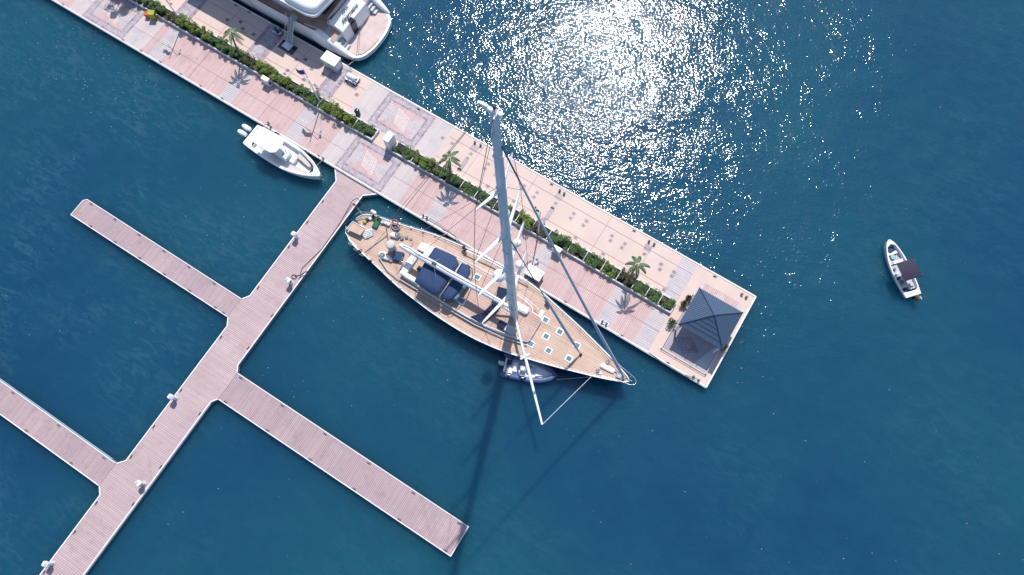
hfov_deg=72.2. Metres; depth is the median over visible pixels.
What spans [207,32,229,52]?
hedge
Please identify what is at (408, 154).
hedge
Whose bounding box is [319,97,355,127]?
hedge
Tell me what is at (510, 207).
hedge
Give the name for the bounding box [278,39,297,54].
door mat
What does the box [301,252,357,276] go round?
mooring line
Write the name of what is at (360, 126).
hedge
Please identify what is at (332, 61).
transformer cabinet
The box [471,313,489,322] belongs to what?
deckhouse window
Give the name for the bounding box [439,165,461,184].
hedge
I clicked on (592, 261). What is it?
hedge
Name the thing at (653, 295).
hedge
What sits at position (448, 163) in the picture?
palm tree
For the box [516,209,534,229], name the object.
hedge
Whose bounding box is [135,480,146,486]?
service pedestal
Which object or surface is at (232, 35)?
palm tree
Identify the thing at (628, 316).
pier
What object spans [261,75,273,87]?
pier post box
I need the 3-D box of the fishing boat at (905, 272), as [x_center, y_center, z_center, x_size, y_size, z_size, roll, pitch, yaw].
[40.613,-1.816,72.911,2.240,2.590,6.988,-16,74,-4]
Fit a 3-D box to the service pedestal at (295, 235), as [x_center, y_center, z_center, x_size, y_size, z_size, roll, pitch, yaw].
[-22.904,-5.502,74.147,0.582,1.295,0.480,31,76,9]
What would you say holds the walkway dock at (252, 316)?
on the water
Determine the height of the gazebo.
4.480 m
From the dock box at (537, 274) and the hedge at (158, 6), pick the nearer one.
the dock box at (537, 274)
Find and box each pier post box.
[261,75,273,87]
[551,244,561,254]
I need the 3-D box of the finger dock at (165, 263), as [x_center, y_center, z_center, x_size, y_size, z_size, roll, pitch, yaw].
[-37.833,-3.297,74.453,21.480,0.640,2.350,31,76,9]
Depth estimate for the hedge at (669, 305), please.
71.60 m
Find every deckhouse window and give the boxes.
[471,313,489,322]
[483,305,498,316]
[496,287,506,299]
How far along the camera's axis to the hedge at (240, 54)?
79.78 m
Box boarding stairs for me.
[282,13,297,50]
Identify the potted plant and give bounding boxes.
[667,317,678,326]
[680,300,688,307]
[685,295,691,301]
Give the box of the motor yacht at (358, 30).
[238,0,391,60]
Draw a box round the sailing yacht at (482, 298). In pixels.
[343,100,635,424]
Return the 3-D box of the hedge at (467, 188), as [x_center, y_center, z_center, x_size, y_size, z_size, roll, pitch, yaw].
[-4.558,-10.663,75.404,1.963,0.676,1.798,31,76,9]
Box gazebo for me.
[660,287,743,374]
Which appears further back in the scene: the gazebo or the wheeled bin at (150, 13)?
the wheeled bin at (150, 13)
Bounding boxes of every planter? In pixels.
[129,0,379,140]
[392,143,676,313]
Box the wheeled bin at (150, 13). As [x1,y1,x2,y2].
[143,9,157,20]
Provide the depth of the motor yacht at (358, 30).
79.95 m
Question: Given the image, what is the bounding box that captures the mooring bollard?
[599,319,608,326]
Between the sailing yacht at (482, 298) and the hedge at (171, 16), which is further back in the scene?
the hedge at (171, 16)
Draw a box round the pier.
[52,0,755,387]
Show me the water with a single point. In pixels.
(814, 154)
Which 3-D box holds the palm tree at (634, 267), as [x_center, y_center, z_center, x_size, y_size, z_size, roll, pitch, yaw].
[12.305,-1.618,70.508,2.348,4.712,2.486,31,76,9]
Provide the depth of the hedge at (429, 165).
75.83 m
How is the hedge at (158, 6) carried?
in the planter at (184, 29)
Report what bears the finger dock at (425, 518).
on the water
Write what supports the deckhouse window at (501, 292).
in the sailing yacht at (482, 298)
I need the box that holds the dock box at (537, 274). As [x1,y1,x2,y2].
[523,264,544,282]
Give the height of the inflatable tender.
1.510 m
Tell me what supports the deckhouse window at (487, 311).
in the sailing yacht at (482, 298)
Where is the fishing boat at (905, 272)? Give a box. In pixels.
[884,239,921,300]
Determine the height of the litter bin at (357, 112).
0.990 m
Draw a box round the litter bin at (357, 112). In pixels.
[354,108,360,116]
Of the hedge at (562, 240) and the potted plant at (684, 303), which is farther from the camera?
the hedge at (562, 240)
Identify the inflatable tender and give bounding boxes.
[498,353,557,382]
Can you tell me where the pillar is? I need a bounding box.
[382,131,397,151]
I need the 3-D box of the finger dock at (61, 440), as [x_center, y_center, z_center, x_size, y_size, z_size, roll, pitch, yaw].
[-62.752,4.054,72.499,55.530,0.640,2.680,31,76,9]
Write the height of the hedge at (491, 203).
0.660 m
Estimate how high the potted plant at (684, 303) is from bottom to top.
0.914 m
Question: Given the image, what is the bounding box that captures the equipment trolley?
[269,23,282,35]
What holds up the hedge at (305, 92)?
in the planter at (184, 29)
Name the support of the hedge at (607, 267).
in the planter at (577, 257)
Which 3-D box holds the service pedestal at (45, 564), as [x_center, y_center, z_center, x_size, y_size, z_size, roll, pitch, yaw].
[-43.110,25.680,65.273,0.582,1.295,0.480,22,75,7]
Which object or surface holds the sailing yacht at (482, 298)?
on the water
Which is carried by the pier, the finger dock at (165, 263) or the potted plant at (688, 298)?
the potted plant at (688, 298)
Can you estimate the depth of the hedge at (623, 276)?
72.03 m
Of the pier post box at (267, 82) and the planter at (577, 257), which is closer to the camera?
the planter at (577, 257)
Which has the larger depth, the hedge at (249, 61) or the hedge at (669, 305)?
the hedge at (249, 61)
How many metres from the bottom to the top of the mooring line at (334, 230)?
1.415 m
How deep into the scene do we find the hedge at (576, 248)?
73.20 m
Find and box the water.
[0,0,1023,574]
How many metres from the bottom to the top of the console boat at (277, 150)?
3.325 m
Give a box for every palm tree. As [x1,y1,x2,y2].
[222,27,246,52]
[438,151,460,176]
[625,256,649,280]
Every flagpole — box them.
[295,68,320,102]
[535,206,545,234]
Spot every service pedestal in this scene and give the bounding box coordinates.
[41,560,55,567]
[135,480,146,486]
[167,394,178,400]
[285,277,293,285]
[291,231,299,239]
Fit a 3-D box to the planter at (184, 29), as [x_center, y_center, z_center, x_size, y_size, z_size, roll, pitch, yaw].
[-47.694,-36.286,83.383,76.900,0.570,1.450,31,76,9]
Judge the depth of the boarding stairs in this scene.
79.98 m
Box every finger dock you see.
[0,378,117,485]
[70,199,241,316]
[218,373,468,556]
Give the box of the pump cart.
[344,71,359,88]
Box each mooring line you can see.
[300,198,369,273]
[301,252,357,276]
[648,352,697,379]
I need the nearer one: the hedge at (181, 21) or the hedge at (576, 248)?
the hedge at (576, 248)
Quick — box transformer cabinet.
[320,50,342,72]
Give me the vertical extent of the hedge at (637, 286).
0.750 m
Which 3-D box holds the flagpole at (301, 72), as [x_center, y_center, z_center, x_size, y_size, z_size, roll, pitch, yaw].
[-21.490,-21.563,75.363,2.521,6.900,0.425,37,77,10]
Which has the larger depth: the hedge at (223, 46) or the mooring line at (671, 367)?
the hedge at (223, 46)
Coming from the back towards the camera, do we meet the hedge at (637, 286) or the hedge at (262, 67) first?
the hedge at (262, 67)
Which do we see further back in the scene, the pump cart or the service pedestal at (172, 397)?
the pump cart
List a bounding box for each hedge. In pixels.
[141,0,168,14]
[164,11,182,24]
[175,13,211,39]
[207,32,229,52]
[228,46,245,61]
[242,53,256,69]
[253,59,292,89]
[289,84,320,106]
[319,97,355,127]
[352,120,375,135]
[392,141,414,159]
[413,149,440,173]
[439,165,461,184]
[459,181,478,196]
[477,188,494,209]
[495,202,517,219]
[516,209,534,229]
[530,220,550,238]
[547,229,571,250]
[568,243,585,257]
[585,252,605,267]
[600,260,616,278]
[617,267,637,286]
[632,280,649,297]
[647,287,661,304]
[661,297,676,309]
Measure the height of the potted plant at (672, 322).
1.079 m
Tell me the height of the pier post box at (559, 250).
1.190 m
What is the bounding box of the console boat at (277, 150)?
[237,124,320,179]
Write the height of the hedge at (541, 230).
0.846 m
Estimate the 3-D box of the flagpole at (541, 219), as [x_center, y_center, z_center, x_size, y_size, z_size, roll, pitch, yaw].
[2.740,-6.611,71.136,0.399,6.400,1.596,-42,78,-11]
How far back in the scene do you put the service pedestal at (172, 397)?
69.00 m
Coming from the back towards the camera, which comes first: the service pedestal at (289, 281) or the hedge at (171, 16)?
the hedge at (171, 16)
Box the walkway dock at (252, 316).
[40,168,378,574]

